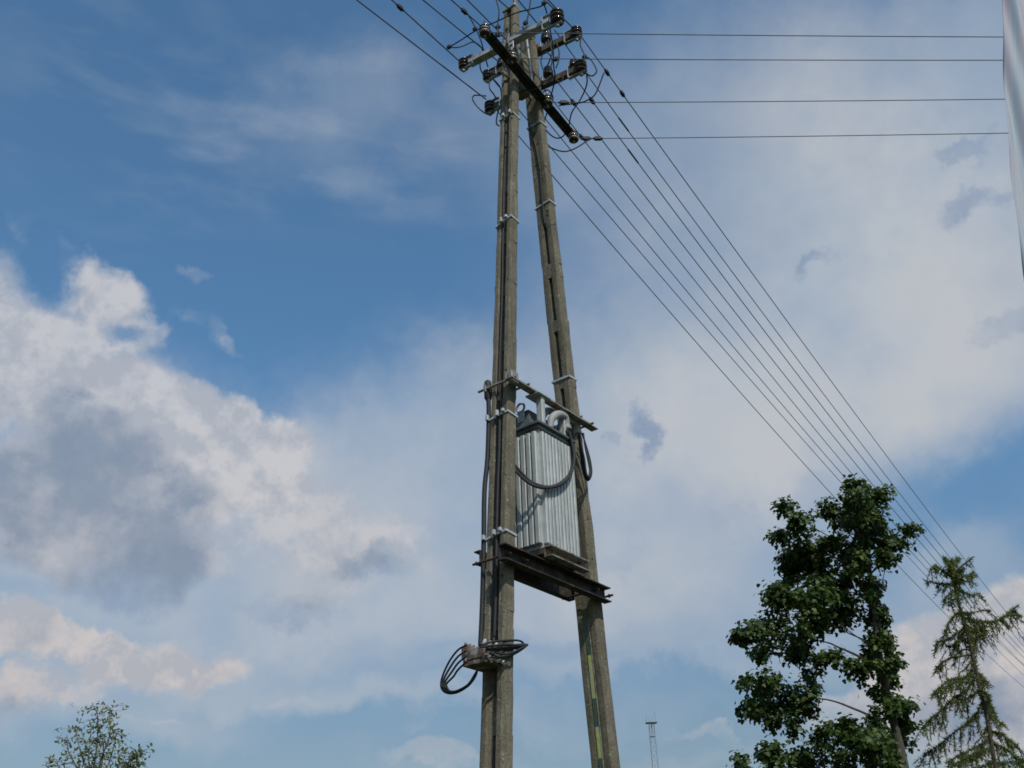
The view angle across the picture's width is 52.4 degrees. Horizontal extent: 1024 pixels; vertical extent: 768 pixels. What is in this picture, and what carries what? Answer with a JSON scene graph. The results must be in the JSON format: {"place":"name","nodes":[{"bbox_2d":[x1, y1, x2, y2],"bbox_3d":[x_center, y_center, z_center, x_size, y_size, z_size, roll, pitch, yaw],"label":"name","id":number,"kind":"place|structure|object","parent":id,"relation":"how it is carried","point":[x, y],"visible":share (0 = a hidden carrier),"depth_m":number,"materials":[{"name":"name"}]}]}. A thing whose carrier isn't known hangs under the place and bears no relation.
{"place":"outdoors","nodes":[
{"label":"outdoors","id":0,"kind":"place"},
{"bbox_2d":[0,0,1023,767],"label":"sky","id":1,"kind":"structure","parent":0,"point":[248,247],"materials":[{"name":"blue"}]},
{"bbox_2d":[1002,0,1023,276],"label":"hanging flag","id":2,"kind":"object","parent":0,"point":[1013,46],"visible":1,"depth_m":6.28,"materials":[{"name":"fabric"}]},
{"label":"ground","id":3,"kind":"structure","parent":0,"visible":0},
{"bbox_2d":[42,700,154,767],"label":"young tree","id":4,"kind":"object","parent":3,"relation":"on","point":[97,741],"visible":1,"depth_m":13.47,"materials":[{"name":"green plant"}]},
{"bbox_2d":[447,0,619,767],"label":"utility pole","id":5,"kind":"object","parent":3,"relation":"on","point":[522,79],"visible":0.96,"depth_m":8.73,"materials":[{"name":"concrete"}]},
{"bbox_2d":[356,0,485,99],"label":"overhead wire","id":6,"kind":"object","parent":5,"relation":"attached to","point":[419,48],"visible":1,"depth_m":10.67,"materials":[{"name":"black metal"}]},
{"bbox_2d":[391,0,458,60],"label":"overhead wire","id":7,"kind":"object","parent":5,"relation":"attached to","point":[400,7],"visible":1,"depth_m":10.55,"materials":[{"name":"black metal"}]},
{"bbox_2d":[423,0,497,60],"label":"overhead wire","id":8,"kind":"object","parent":5,"relation":"attached to","point":[456,27],"visible":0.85,"depth_m":11.04,"materials":[{"name":"black metal"}]},
{"bbox_2d":[451,0,479,25],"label":"overhead wire","id":9,"kind":"object","parent":5,"relation":"attached to","point":[464,11],"visible":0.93,"depth_m":10.63,"materials":[{"name":"black metal"}]},
{"bbox_2d":[478,398,490,645],"bbox_3d":[-0.211,0.937,7.956,0.049,2.183,0.189,-24,-37,33],"label":"power cable","id":10,"kind":"object","parent":5,"relation":"attached to","point":[483,543],"visible":0.98,"depth_m":7.85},
{"bbox_2d":[484,380,491,399],"bbox_3d":[-0.198,0.053,8.537,0.066,0.190,0.066,-2,-30,0],"label":"cable end cap","id":11,"kind":"object","parent":10,"relation":"attached to","point":[488,392],"visible":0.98,"depth_m":8.50,"materials":[{"name":"grey plastic"}]},
{"bbox_2d":[467,0,502,34],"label":"overhead wire","id":12,"kind":"object","parent":5,"relation":"attached to","point":[482,15],"visible":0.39,"depth_m":11.22,"materials":[{"name":"black metal"}]},
{"bbox_2d":[461,639,510,671],"bbox_3d":[-0.175,1.870,7.232,0.272,0.205,0.270,-23,-36,32],"label":"fuse switch","id":13,"kind":"object","parent":5,"relation":"attached to","point":[479,659],"visible":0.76,"depth_m":7.14,"materials":[{"name":"grey metal"}]},
{"bbox_2d":[440,644,477,694],"bbox_3d":[-0.364,1.945,7.112,0.389,0.328,0.068,-23,-36,32],"label":"cable coil","id":14,"kind":"object","parent":13,"relation":"hanging from","point":[444,687],"visible":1,"depth_m":7.12,"materials":[{"name":"black rubber"}]},
{"bbox_2d":[492,412,500,636],"bbox_3d":[-0.111,1.001,7.814,0.031,1.842,0.156,-23,-36,31],"label":"power cable","id":15,"kind":"object","parent":5,"relation":"attached to","point":[496,529],"visible":0.99,"depth_m":7.77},
{"bbox_2d":[491,107,507,629],"bbox_3d":[-0.095,-0.495,8.824,0.032,5.321,0.399,-23,-36,32],"label":"power cable","id":16,"kind":"object","parent":5,"relation":"attached to","point":[501,312],"visible":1,"depth_m":8.89,"materials":[{"name":"black rubber"}]},
{"bbox_2d":[479,639,527,658],"bbox_3d":[-0.061,1.811,7.155,0.075,0.211,0.573,-23,-36,32],"label":"cable coil","id":17,"kind":"object","parent":5,"relation":"attached to","point":[519,647],"visible":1,"depth_m":7.14,"materials":[{"name":"black rubber"}]},
{"bbox_2d":[518,0,545,32],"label":"overhead wire","id":18,"kind":"object","parent":5,"relation":"attached to","point":[527,11],"visible":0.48,"depth_m":11.01,"materials":[{"name":"black metal"}]},
{"bbox_2d":[528,123,546,228],"bbox_3d":[0.261,-2.101,10.351,0.146,1.322,0.067,12,-33,-23],"label":"power cable","id":19,"kind":"object","parent":5,"relation":"attached to","point":[540,175],"visible":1,"depth_m":10.30,"materials":[{"name":"black rubber"}]},
{"bbox_2d":[514,391,589,573],"bbox_3d":[0.298,0.854,8.523,0.555,1.494,0.770,-23,-36,32],"label":"pole transformer","id":20,"kind":"object","parent":5,"relation":"attached to","point":[546,524],"visible":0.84,"depth_m":8.21,"materials":[{"name":"paint"}]},
{"bbox_2d":[515,429,575,488],"bbox_3d":[0.280,0.588,8.330,0.558,0.708,0.362,4,-31,-11],"label":"cable bundle","id":21,"kind":"object","parent":20,"relation":"attached to","point":[522,475],"visible":0.91,"depth_m":8.22,"materials":[{"name":"black rubber"}]},
{"bbox_2d":[577,432,591,480],"bbox_3d":[0.630,0.607,8.810,0.069,0.456,0.227,-23,-36,32],"label":"cable coil","id":22,"kind":"object","parent":20,"relation":"hanging from","point":[587,477],"visible":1,"depth_m":8.76,"materials":[{"name":"black rubber"}]},
{"bbox_2d":[547,2,571,26],"bbox_3d":[-11.776,-11.070,-2.790,0.014,0.515,40.001,-23,-36,32],"label":"overhead wire","id":23,"kind":"object","parent":5,"relation":"attached to","point":[565,20],"visible":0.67,"depth_m":10.96,"materials":[{"name":"black metal"}]},
{"bbox_2d":[490,32,1002,36],"bbox_3d":[14.776,-3.513,9.977,30.000,0.388,0.008,-1,-30,-1],"label":"overhead wire","id":24,"kind":"object","parent":5,"relation":"attached to","point":[747,35],"visible":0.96,"depth_m":9.79,"materials":[{"name":"black metal"}]},
{"bbox_2d":[493,80,1017,669],"bbox_3d":[11.080,5.018,27.096,0.011,0.887,42.001,-19,-34,27],"label":"overhead wire","id":25,"kind":"object","parent":5,"relation":"attached to","point":[693,314],"visible":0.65,"depth_m":15.34,"materials":[{"name":"black metal"}]},
{"bbox_2d":[517,58,1002,60],"bbox_3d":[15.034,-3.448,10.298,30.000,0.388,0.008,-2,-30,-1],"label":"overhead wire","id":26,"kind":"object","parent":5,"relation":"attached to","point":[762,59],"visible":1,"depth_m":10.19,"materials":[{"name":"black metal"}]},
{"bbox_2d":[499,113,1020,684],"bbox_3d":[11.358,5.811,26.452,0.011,1.011,42.001,-20,-34,28],"label":"overhead wire","id":27,"kind":"object","parent":5,"relation":"attached to","point":[713,361],"visible":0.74,"depth_m":14.88,"materials":[{"name":"black metal"}]},
{"bbox_2d":[552,99,1004,104],"bbox_3d":[15.398,-3.274,10.598,30.000,0.402,0.034,-2,-30,0],"label":"overhead wire","id":28,"kind":"object","parent":5,"relation":"attached to","point":[561,102],"visible":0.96,"depth_m":10.66,"materials":[{"name":"black metal"}]},
{"bbox_2d":[544,89,1023,664],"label":"overhead wire","id":29,"kind":"object","parent":5,"relation":"attached to","point":[746,345],"visible":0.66,"depth_m":15.16,"materials":[{"name":"black metal"}]},
{"bbox_2d":[544,117,1023,665],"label":"overhead wire","id":30,"kind":"object","parent":5,"relation":"attached to","point":[708,317],"visible":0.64,"depth_m":15.09,"materials":[{"name":"black metal"}]},
{"bbox_2d":[554,29,1022,644],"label":"overhead wire","id":31,"kind":"object","parent":5,"relation":"attached to","point":[736,277],"visible":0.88,"depth_m":14.67,"materials":[{"name":"black metal"}]},
{"bbox_2d":[558,83,1023,657],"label":"overhead wire","id":32,"kind":"object","parent":5,"relation":"attached to","point":[720,293],"visible":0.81,"depth_m":14.01,"materials":[{"name":"black metal"}]},
{"bbox_2d":[578,133,1008,140],"bbox_3d":[15.685,-3.054,10.848,30.000,0.403,0.034,-2,-30,1],"label":"overhead wire","id":33,"kind":"object","parent":5,"relation":"attached to","point":[594,138],"visible":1,"depth_m":11.01,"materials":[{"name":"black metal"}]},
{"bbox_2d":[568,68,1021,649],"bbox_3d":[12.074,5.467,26.104,0.034,1.216,42.001,-19,-34,27],"label":"overhead wire","id":34,"kind":"object","parent":5,"relation":"attached to","point":[736,294],"visible":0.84,"depth_m":13.63,"materials":[{"name":"black metal"}]},
{"bbox_2d":[582,37,1023,633],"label":"overhead wire","id":35,"kind":"object","parent":5,"relation":"attached to","point":[606,71],"visible":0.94,"depth_m":14.05,"materials":[{"name":"black metal"}]},
{"bbox_2d":[645,711,658,767],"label":"radio mast","id":36,"kind":"object","parent":3,"relation":"on","point":[651,723],"visible":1,"depth_m":144.46,"materials":[{"name":"grey metal"}]},
{"bbox_2d":[725,473,926,767],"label":"maple tree","id":37,"kind":"object","parent":3,"relation":"on","point":[874,743],"visible":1,"depth_m":16.47,"materials":[{"name":"green plant"}]},
{"bbox_2d":[912,554,1023,767],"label":"larch tree","id":38,"kind":"object","parent":3,"relation":"on","point":[972,676],"visible":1,"depth_m":17.73,"materials":[{"name":"green plant"}]}
]}

